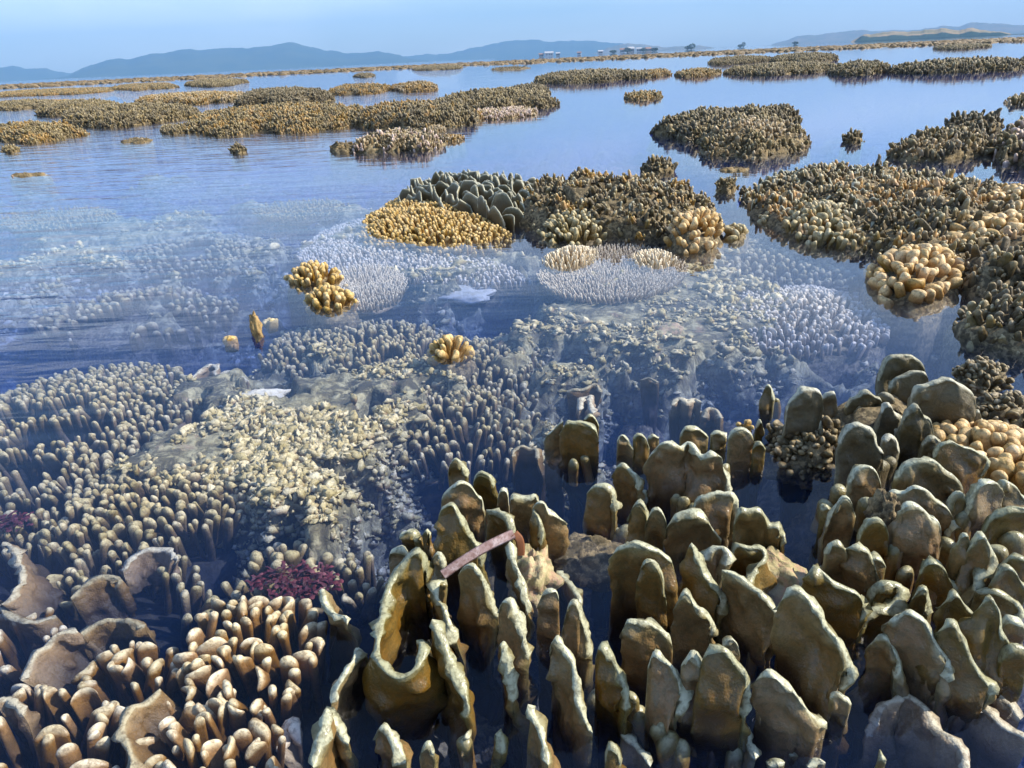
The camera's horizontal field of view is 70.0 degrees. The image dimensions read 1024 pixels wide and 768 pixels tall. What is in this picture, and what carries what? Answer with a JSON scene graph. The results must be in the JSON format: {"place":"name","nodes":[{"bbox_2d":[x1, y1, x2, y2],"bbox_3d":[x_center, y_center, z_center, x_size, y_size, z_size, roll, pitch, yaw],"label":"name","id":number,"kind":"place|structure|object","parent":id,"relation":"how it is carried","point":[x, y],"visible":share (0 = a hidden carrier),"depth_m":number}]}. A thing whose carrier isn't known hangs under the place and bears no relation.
{"place":"outdoors","nodes":[
{"label":"outdoors","id":0,"kind":"place"},
{"bbox_2d":[0,66,71,80],"bbox_3d":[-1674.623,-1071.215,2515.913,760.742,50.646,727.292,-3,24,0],"label":"hills","id":1,"kind":"structure","parent":0,"point":[12,73],"depth_m":2400.36},
{"bbox_2d":[40,42,489,79],"bbox_3d":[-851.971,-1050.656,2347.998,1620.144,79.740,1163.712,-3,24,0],"label":"mountains","id":2,"kind":"structure","parent":0,"point":[289,55],"depth_m":2138.83},
{"bbox_2d":[0,77,939,687],"bbox_3d":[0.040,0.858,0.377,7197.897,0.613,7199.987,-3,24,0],"label":"sea bed","id":3,"kind":"object","parent":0,"point":[336,389],"visible":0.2,"depth_m":1.87},
{"bbox_2d":[0,696,41,755],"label":"plate coral","id":4,"kind":"object","parent":3,"relation":"on","point":[22,719],"visible":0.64,"depth_m":0.80},
{"bbox_2d":[0,607,77,767],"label":"finger coral","id":5,"kind":"object","parent":3,"relation":"on","point":[15,651],"visible":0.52,"depth_m":0.96},
{"bbox_2d":[0,507,95,601],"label":"finger coral","id":6,"kind":"object","parent":3,"relation":"on","point":[34,543],"visible":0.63,"depth_m":1.17},
{"bbox_2d":[0,206,117,235],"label":"table coral","id":7,"kind":"object","parent":3,"relation":"on","point":[34,226],"visible":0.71,"depth_m":3.59},
{"bbox_2d":[0,680,127,767],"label":"finger coral","id":8,"kind":"object","parent":3,"relation":"on","point":[62,740],"visible":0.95,"depth_m":0.79},
{"bbox_2d":[0,361,202,533],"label":"finger coral","id":9,"kind":"object","parent":3,"relation":"on","point":[64,435],"visible":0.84,"depth_m":1.52},
{"bbox_2d":[71,640,183,707],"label":"finger coral","id":10,"kind":"object","parent":3,"relation":"on","point":[125,677],"visible":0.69,"depth_m":0.85},
{"bbox_2d":[26,285,238,379],"bbox_3d":[-1.206,-0.169,2.361,0.700,0.227,0.544,15,29,34],"label":"finger coral","id":11,"kind":"object","parent":3,"relation":"on","point":[73,336],"visible":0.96,"depth_m":2.23},
{"bbox_2d":[46,549,219,660],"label":"finger coral","id":12,"kind":"object","parent":3,"relation":"on","point":[167,611],"visible":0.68,"depth_m":1.07},
{"bbox_2d":[0,542,70,650],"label":"plate coral","id":13,"kind":"object","parent":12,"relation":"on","point":[34,590],"visible":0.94,"depth_m":1.00},
{"bbox_2d":[71,574,136,624],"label":"plate coral","id":14,"kind":"object","parent":12,"relation":"on","point":[96,598],"visible":0.94,"depth_m":1.01},
{"bbox_2d":[118,547,180,594],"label":"plate coral","id":15,"kind":"object","parent":12,"relation":"on","point":[138,572],"visible":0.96,"depth_m":1.07},
{"bbox_2d":[39,447,248,598],"bbox_3d":[-0.590,0.262,1.295,0.382,0.239,0.395,-3,24,0],"label":"finger coral","id":16,"kind":"object","parent":3,"relation":"on","point":[173,520],"visible":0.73,"depth_m":1.19},
{"bbox_2d":[117,234,291,294],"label":"finger coral","id":17,"kind":"object","parent":3,"relation":"on","point":[202,250],"visible":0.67,"depth_m":2.94},
{"bbox_2d":[135,688,285,767],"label":"finger coral","id":18,"kind":"object","parent":3,"relation":"on","point":[192,738],"visible":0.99,"depth_m":0.74},
{"bbox_2d":[111,689,182,767],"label":"plate coral","id":19,"kind":"object","parent":18,"relation":"on","point":[145,717],"visible":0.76,"depth_m":0.76},
{"bbox_2d":[275,716,310,767],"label":"plate coral","id":20,"kind":"object","parent":18,"relation":"on","point":[295,757],"visible":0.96,"depth_m":0.76},
{"bbox_2d":[172,595,331,767],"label":"finger coral","id":21,"kind":"object","parent":3,"relation":"on","point":[271,655],"visible":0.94,"depth_m":0.84},
{"bbox_2d":[202,540,346,666],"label":"finger coral","id":22,"kind":"object","parent":3,"relation":"on","point":[277,553],"visible":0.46,"depth_m":1.06},
{"bbox_2d":[245,559,343,599],"bbox_3d":[-0.290,0.266,0.990,0.135,0.015,0.086,11,27,27],"label":"red algae","id":23,"kind":"object","parent":22,"relation":"on","point":[310,573],"visible":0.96,"depth_m":0.99},
{"bbox_2d":[252,198,348,234],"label":"table coral","id":24,"kind":"object","parent":3,"relation":"on","point":[302,215],"visible":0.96,"depth_m":3.56},
{"bbox_2d":[283,260,347,334],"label":"finger coral","id":25,"kind":"object","parent":3,"relation":"on","point":[302,279],"visible":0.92,"depth_m":2.23},
{"bbox_2d":[313,551,385,658],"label":"finger coral","id":26,"kind":"object","parent":3,"relation":"on","point":[357,598],"visible":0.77,"depth_m":1.04},
{"bbox_2d":[338,263,408,320],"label":"table coral","id":27,"kind":"object","parent":3,"relation":"on","point":[378,289],"visible":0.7,"depth_m":2.25},
{"bbox_2d":[350,126,446,174],"bbox_3d":[-0.861,-1.872,5.788,0.773,0.321,0.937,-3,24,0],"label":"reef islet","id":28,"kind":"object","parent":3,"relation":"on","point":[399,139],"visible":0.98,"depth_m":5.45},
{"bbox_2d":[257,318,542,417],"bbox_3d":[-0.282,0.003,1.869,0.885,0.245,0.453,13,29,31],"label":"finger coral","id":29,"kind":"object","parent":3,"relation":"on","point":[375,342],"visible":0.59,"depth_m":1.82},
{"bbox_2d":[303,284,360,334],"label":"finger coral","id":30,"kind":"object","parent":29,"relation":"on","point":[328,306],"visible":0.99,"depth_m":2.01},
{"bbox_2d":[360,250,455,288],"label":"table coral","id":31,"kind":"object","parent":3,"relation":"on","point":[414,284],"visible":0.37,"depth_m":2.52},
{"bbox_2d":[296,218,532,328],"bbox_3d":[-0.490,-0.458,2.824,0.663,0.183,1.414,-12,26,-21],"label":"finger coral","id":32,"kind":"object","parent":3,"relation":"on","point":[506,304],"visible":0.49,"depth_m":2.52},
{"bbox_2d":[0,174,858,380],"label":"coral rubble","id":33,"kind":"object","parent":3,"relation":"on","point":[713,283],"visible":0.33,"depth_m":2.57},
{"bbox_2d":[358,197,515,258],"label":"finger coral","id":34,"kind":"object","parent":3,"relation":"on","point":[410,224],"visible":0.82,"depth_m":2.75},
{"bbox_2d":[308,541,582,767],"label":"plate coral","id":35,"kind":"object","parent":3,"relation":"on","point":[417,689],"visible":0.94,"depth_m":0.80},
{"bbox_2d":[440,529,524,578],"bbox_3d":[-0.035,0.199,0.860,0.102,0.044,0.012,-8,25,-12],"label":"dead leaf","id":36,"kind":"object","parent":35,"relation":"on","point":[454,566],"visible":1,"depth_m":0.86},
{"bbox_2d":[427,334,478,389],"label":"finger coral","id":37,"kind":"object","parent":3,"relation":"on","point":[444,353],"visible":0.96,"depth_m":1.65},
{"bbox_2d":[397,169,535,251],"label":"plate coral","id":38,"kind":"object","parent":3,"relation":"on","point":[493,197],"visible":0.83,"depth_m":3.04},
{"bbox_2d":[437,282,496,305],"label":"dead coral","id":39,"kind":"object","parent":3,"relation":"on","point":[468,294],"visible":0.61,"depth_m":2.30},
{"bbox_2d":[2,265,935,609],"bbox_3d":[-0.390,0.134,1.935,3.102,0.560,1.849,3,25,13],"label":"coral rubble","id":40,"kind":"object","parent":3,"relation":"on","point":[270,455],"visible":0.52,"depth_m":1.39},
{"bbox_2d":[399,383,540,523],"bbox_3d":[-0.086,0.150,1.532,0.375,0.243,0.376,-3,24,0],"label":"finger coral","id":41,"kind":"object","parent":3,"relation":"on","point":[471,455],"visible":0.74,"depth_m":1.41},
{"bbox_2d":[389,458,590,659],"bbox_3d":[-0.029,0.293,1.125,0.296,0.467,0.358,-3,24,0],"label":"plate coral","id":42,"kind":"object","parent":3,"relation":"on","point":[481,510],"visible":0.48,"depth_m":0.98},
{"bbox_2d":[0,37,1023,88],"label":"reef","id":43,"kind":"object","parent":3,"relation":"on","point":[504,62],"visible":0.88,"depth_m":76.78},
{"bbox_2d":[510,445,545,500],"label":"plate coral","id":44,"kind":"object","parent":3,"relation":"on","point":[527,466],"visible":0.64,"depth_m":1.29},
{"bbox_2d":[505,543,564,616],"bbox_3d":[0.024,0.255,0.952,0.076,0.097,0.108,-14,26,-23],"label":"reef rock","id":45,"kind":"object","parent":3,"relation":"on","point":[538,573],"visible":0.64,"depth_m":0.92},
{"bbox_2d":[536,208,606,257],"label":"finger coral","id":46,"kind":"object","parent":3,"relation":"on","point":[576,232],"visible":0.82,"depth_m":2.62},
{"bbox_2d":[544,414,604,533],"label":"plate coral","id":47,"kind":"object","parent":3,"relation":"on","point":[571,448],"visible":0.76,"depth_m":1.22},
{"bbox_2d":[575,395,599,420],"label":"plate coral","id":48,"kind":"object","parent":3,"relation":"on","point":[585,406],"visible":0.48,"depth_m":1.43},
{"bbox_2d":[533,67,650,83],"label":"reef islet","id":49,"kind":"object","parent":3,"relation":"on","point":[589,75],"visible":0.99,"depth_m":17.54},
{"bbox_2d":[582,479,627,628],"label":"plate coral","id":50,"kind":"object","parent":3,"relation":"on","point":[603,506],"visible":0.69,"depth_m":1.03},
{"bbox_2d":[536,243,688,305],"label":"table coral","id":51,"kind":"object","parent":3,"relation":"on","point":[587,285],"visible":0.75,"depth_m":2.19},
{"bbox_2d":[538,245,597,304],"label":"staghorn coral","id":52,"kind":"object","parent":51,"relation":"on","point":[568,258],"visible":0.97,"depth_m":2.32},
{"bbox_2d":[633,248,676,273],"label":"staghorn coral","id":53,"kind":"object","parent":51,"relation":"on","point":[654,259],"visible":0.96,"depth_m":2.28},
{"bbox_2d":[567,377,658,433],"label":"plate coral","id":54,"kind":"object","parent":3,"relation":"on","point":[649,388],"visible":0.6,"depth_m":1.55},
{"bbox_2d":[516,166,726,255],"bbox_3d":[0.394,-0.707,3.005,0.861,0.338,1.298,-11,25,-18],"label":"reef rock","id":55,"kind":"object","parent":3,"relation":"on","point":[645,209],"visible":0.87,"depth_m":2.75},
{"bbox_2d":[604,463,647,527],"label":"plate coral","id":56,"kind":"object","parent":3,"relation":"on","point":[628,483],"visible":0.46,"depth_m":1.08},
{"bbox_2d":[609,423,663,489],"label":"plate coral","id":57,"kind":"object","parent":3,"relation":"on","point":[635,445],"visible":0.47,"depth_m":1.19},
{"bbox_2d":[456,542,885,767],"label":"plate coral","id":58,"kind":"object","parent":3,"relation":"on","point":[703,684],"visible":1,"depth_m":0.72},
{"bbox_2d":[643,440,732,524],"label":"plate coral","id":59,"kind":"object","parent":3,"relation":"on","point":[688,469],"visible":0.52,"depth_m":1.06},
{"bbox_2d":[663,206,723,265],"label":"finger coral","id":60,"kind":"object","parent":3,"relation":"on","point":[693,237],"visible":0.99,"depth_m":2.39},
{"bbox_2d":[604,490,786,669],"bbox_3d":[0.239,0.334,1.065,0.390,0.506,0.266,-18,28,-31],"label":"plate coral","id":61,"kind":"object","parent":3,"relation":"on","point":[647,557],"visible":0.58,"depth_m":0.93},
{"bbox_2d":[668,397,723,450],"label":"plate coral","id":62,"kind":"object","parent":3,"relation":"on","point":[684,412],"visible":0.38,"depth_m":1.40},
{"bbox_2d":[679,419,765,507],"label":"plate coral","id":63,"kind":"object","parent":3,"relation":"on","point":[740,451],"visible":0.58,"depth_m":1.17},
{"bbox_2d":[725,231,865,294],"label":"finger coral","id":64,"kind":"object","parent":3,"relation":"on","point":[764,260],"visible":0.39,"depth_m":2.35},
{"bbox_2d":[722,222,748,261],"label":"finger coral","id":65,"kind":"object","parent":64,"relation":"on","point":[737,235],"visible":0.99,"depth_m":2.51},
{"bbox_2d":[762,415,842,490],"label":"coral","id":66,"kind":"object","parent":3,"relation":"on","point":[805,460],"visible":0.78,"depth_m":1.16},
{"bbox_2d":[720,284,889,388],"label":"finger coral","id":67,"kind":"object","parent":3,"relation":"on","point":[833,337],"visible":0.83,"depth_m":1.81},
{"bbox_2d":[756,354,981,567],"bbox_3d":[0.661,0.153,1.298,0.495,0.423,0.410,-3,24,0],"label":"plate coral","id":68,"kind":"object","parent":3,"relation":"on","point":[886,432],"visible":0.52,"depth_m":1.16},
{"bbox_2d":[733,154,1023,293],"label":"reef rock","id":69,"kind":"object","parent":3,"relation":"on","point":[893,207],"visible":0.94,"depth_m":2.54},
{"bbox_2d":[767,199,865,268],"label":"finger coral","id":70,"kind":"object","parent":69,"relation":"on","point":[823,254],"visible":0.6,"depth_m":2.42},
{"bbox_2d":[944,209,1023,248],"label":"finger coral","id":71,"kind":"object","parent":69,"relation":"on","point":[1012,218],"visible":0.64,"depth_m":2.15},
{"bbox_2d":[986,183,1023,210],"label":"finger coral","id":72,"kind":"object","parent":69,"relation":"on","point":[1018,188],"visible":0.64,"depth_m":2.43},
{"bbox_2d":[863,488,900,529],"bbox_3d":[0.476,0.179,0.933,0.046,0.100,0.052,-3,24,0],"label":"reef rock","id":73,"kind":"object","parent":3,"relation":"on","point":[884,505],"visible":0.49,"depth_m":0.92},
{"bbox_2d":[859,243,964,364],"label":"finger coral","id":74,"kind":"object","parent":3,"relation":"on","point":[910,295],"visible":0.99,"depth_m":1.86},
{"bbox_2d":[801,440,1023,767],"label":"plate coral","id":75,"kind":"object","parent":3,"relation":"on","point":[921,598],"visible":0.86,"depth_m":0.82},
{"bbox_2d":[932,418,1023,494],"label":"finger coral","id":76,"kind":"object","parent":75,"relation":"on","point":[999,444],"visible":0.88,"depth_m":1.08},
{"bbox_2d":[935,280,1023,394],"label":"reef rock","id":77,"kind":"object","parent":3,"relation":"on","point":[990,325],"visible":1,"depth_m":1.58},
{"bbox_2d":[951,355,1014,396],"bbox_3d":[0.858,-0.003,1.344,0.106,0.096,0.080,-3,24,0],"label":"reef rock","id":78,"kind":"object","parent":3,"relation":"on","point":[978,375],"visible":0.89,"depth_m":1.32},
{"bbox_2d":[958,236,1023,318],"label":"reef rock","id":79,"kind":"object","parent":3,"relation":"on","point":[1004,262],"visible":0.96,"depth_m":1.86},
{"bbox_2d":[974,389,1023,428],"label":"coral","id":80,"kind":"object","parent":3,"relation":"on","point":[1007,406],"visible":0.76,"depth_m":1.20},
{"bbox_2d":[0,34,1023,279],"bbox_3d":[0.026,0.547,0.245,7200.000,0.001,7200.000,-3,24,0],"label":"water","id":81,"kind":"structure","parent":0,"point":[596,122],"depth_m":6.89},
{"bbox_2d":[0,98,56,114],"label":"reef islet","id":82,"kind":"object","parent":81,"relation":"on","point":[17,104],"visible":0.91,"depth_m":16.83},
{"bbox_2d":[0,119,96,158],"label":"reef islet","id":83,"kind":"object","parent":81,"relation":"on","point":[30,132],"visible":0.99,"depth_m":8.06},
{"bbox_2d":[0,86,113,96],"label":"reef islet","id":84,"kind":"object","parent":81,"relation":"on","point":[53,91],"visible":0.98,"depth_m":30.30},
{"bbox_2d":[19,627,104,696],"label":"plate coral","id":85,"kind":"object","parent":81,"relation":"in","point":[58,660],"visible":0.83,"depth_m":0.89},
{"bbox_2d":[34,97,119,120],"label":"reef islet","id":86,"kind":"object","parent":81,"relation":"on","point":[54,108],"visible":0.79,"depth_m":13.13},
{"bbox_2d":[79,618,159,661],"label":"plate coral","id":87,"kind":"object","parent":81,"relation":"in","point":[106,633],"visible":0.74,"depth_m":0.93},
{"bbox_2d":[61,101,199,138],"bbox_3d":[-5.892,-4.172,11.352,2.065,0.400,4.965,-15,27,-26],"label":"reef islet","id":88,"kind":"object","parent":81,"relation":"on","point":[113,115],"visible":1,"depth_m":10.02},
{"bbox_2d":[133,90,245,104],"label":"reef islet","id":89,"kind":"object","parent":81,"relation":"on","point":[197,97],"visible":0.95,"depth_m":15.58},
{"bbox_2d":[184,78,248,86],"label":"reef islet","id":90,"kind":"object","parent":81,"relation":"on","point":[216,82],"visible":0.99,"depth_m":32.72},
{"bbox_2d":[183,101,362,150],"bbox_3d":[-2.869,-3.351,9.219,2.498,0.387,4.719,-11,25,-19],"label":"reef islet","id":91,"kind":"object","parent":81,"relation":"on","point":[289,117],"visible":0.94,"depth_m":7.86},
{"bbox_2d":[233,85,334,106],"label":"reef islet","id":92,"kind":"object","parent":81,"relation":"on","point":[257,96],"visible":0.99,"depth_m":13.02},
{"bbox_2d":[327,82,389,98],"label":"reef islet","id":93,"kind":"object","parent":81,"relation":"on","point":[360,88],"visible":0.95,"depth_m":16.55},
{"bbox_2d":[388,80,437,92],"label":"reef islet","id":94,"kind":"object","parent":81,"relation":"on","point":[415,86],"visible":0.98,"depth_m":16.49},
{"bbox_2d":[352,98,483,132],"bbox_3d":[-1.063,-2.941,8.103,1.599,0.397,2.588,-3,24,0],"label":"reef islet","id":95,"kind":"object","parent":81,"relation":"on","point":[402,114],"visible":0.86,"depth_m":7.48},
{"bbox_2d":[424,103,480,127],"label":"reef islet","id":96,"kind":"object","parent":81,"relation":"on","point":[450,116],"visible":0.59,"depth_m":7.37},
{"bbox_2d":[432,86,559,109],"bbox_3d":[-0.272,-4.023,10.433,1.862,0.402,3.826,-3,24,0],"label":"reef islet","id":97,"kind":"object","parent":81,"relation":"on","point":[483,97],"visible":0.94,"depth_m":9.43},
{"bbox_2d":[475,104,537,119],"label":"reef islet","id":98,"kind":"object","parent":81,"relation":"on","point":[503,112],"visible":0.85,"depth_m":8.09},
{"bbox_2d":[554,532,622,592],"bbox_3d":[0.109,0.249,1.011,0.143,0.081,0.089,-3,24,0],"label":"reef rock","id":99,"kind":"object","parent":81,"relation":"in","point":[583,561],"visible":0.62,"depth_m":0.98},
{"bbox_2d":[640,154,678,181],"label":"coral","id":100,"kind":"object","parent":81,"relation":"on","point":[662,167],"visible":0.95,"depth_m":3.92},
{"bbox_2d":[650,103,802,165],"bbox_3d":[1.662,-2.021,5.799,1.106,0.372,1.635,16,30,35],"label":"reef islet","id":101,"kind":"object","parent":81,"relation":"on","point":[688,124],"visible":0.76,"depth_m":5.55},
{"bbox_2d":[713,176,739,222],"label":"reef islet","id":102,"kind":"object","parent":81,"relation":"on","point":[725,197],"visible":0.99,"depth_m":3.34},
{"bbox_2d":[718,167,748,197],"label":"reef islet","id":103,"kind":"object","parent":81,"relation":"on","point":[741,174],"visible":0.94,"depth_m":3.88},
{"bbox_2d":[708,55,771,64],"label":"reef islet","id":104,"kind":"object","parent":81,"relation":"on","point":[738,59],"visible":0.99,"depth_m":28.89},
{"bbox_2d":[693,113,811,185],"bbox_3d":[1.599,-1.599,4.855,0.749,0.369,1.441,3,25,14],"label":"reef islet","id":105,"kind":"object","parent":81,"relation":"on","point":[752,136],"visible":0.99,"depth_m":4.49},
{"bbox_2d":[758,384,780,491],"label":"plate coral","id":106,"kind":"object","parent":81,"relation":"in","point":[769,407],"visible":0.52,"depth_m":1.33},
{"bbox_2d":[723,60,835,75],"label":"reef islet","id":107,"kind":"object","parent":81,"relation":"on","point":[782,67],"visible":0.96,"depth_m":16.70},
{"bbox_2d":[766,546,807,605],"bbox_3d":[0.332,0.257,0.935,0.090,0.100,0.100,-3,24,0],"label":"reef rock","id":108,"kind":"object","parent":81,"relation":"in","point":[786,571],"visible":0.23,"depth_m":0.90},
{"bbox_2d":[769,51,838,62],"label":"reef islet","id":109,"kind":"object","parent":81,"relation":"on","point":[812,56],"visible":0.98,"depth_m":25.07},
{"bbox_2d":[825,58,890,74],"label":"reef islet","id":110,"kind":"object","parent":81,"relation":"on","point":[858,66],"visible":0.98,"depth_m":14.65},
{"bbox_2d":[848,694,1023,767],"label":"plate coral","id":111,"kind":"object","parent":81,"relation":"in","point":[905,732],"visible":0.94,"depth_m":0.73},
{"bbox_2d":[882,123,998,181],"bbox_3d":[2.531,-1.339,4.236,0.540,0.305,1.099,18,32,39],"label":"reef islet","id":112,"kind":"object","parent":81,"relation":"on","point":[942,143],"visible":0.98,"depth_m":4.00},
{"bbox_2d":[883,55,1023,73],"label":"reef islet","id":113,"kind":"object","parent":81,"relation":"on","point":[964,64],"visible":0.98,"depth_m":13.53},
{"bbox_2d":[944,108,1004,136],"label":"reef islet","id":114,"kind":"object","parent":81,"relation":"on","point":[991,122],"visible":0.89,"depth_m":4.77},
{"bbox_2d":[986,115,1023,184],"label":"reef islet","id":115,"kind":"object","parent":81,"relation":"on","point":[1010,141],"visible":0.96,"depth_m":3.74},
{"bbox_2d":[0,0,1023,72],"label":"sky","id":116,"kind":"structure","parent":0,"point":[67,36]},
{"bbox_2d":[403,40,622,60],"bbox_3d":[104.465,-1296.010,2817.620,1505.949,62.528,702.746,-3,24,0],"label":"mountains","id":117,"kind":"structure","parent":0,"point":[518,48],"depth_m":2700.19},
{"bbox_2d":[765,22,1023,45],"bbox_3d":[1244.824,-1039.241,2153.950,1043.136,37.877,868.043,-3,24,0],"label":"hills","id":118,"kind":"structure","parent":0,"point":[847,36],"depth_m":2107.07},
{"bbox_2d":[851,28,1009,41],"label":"hills","id":119,"kind":"structure","parent":0,"point":[933,31],"depth_m":698.99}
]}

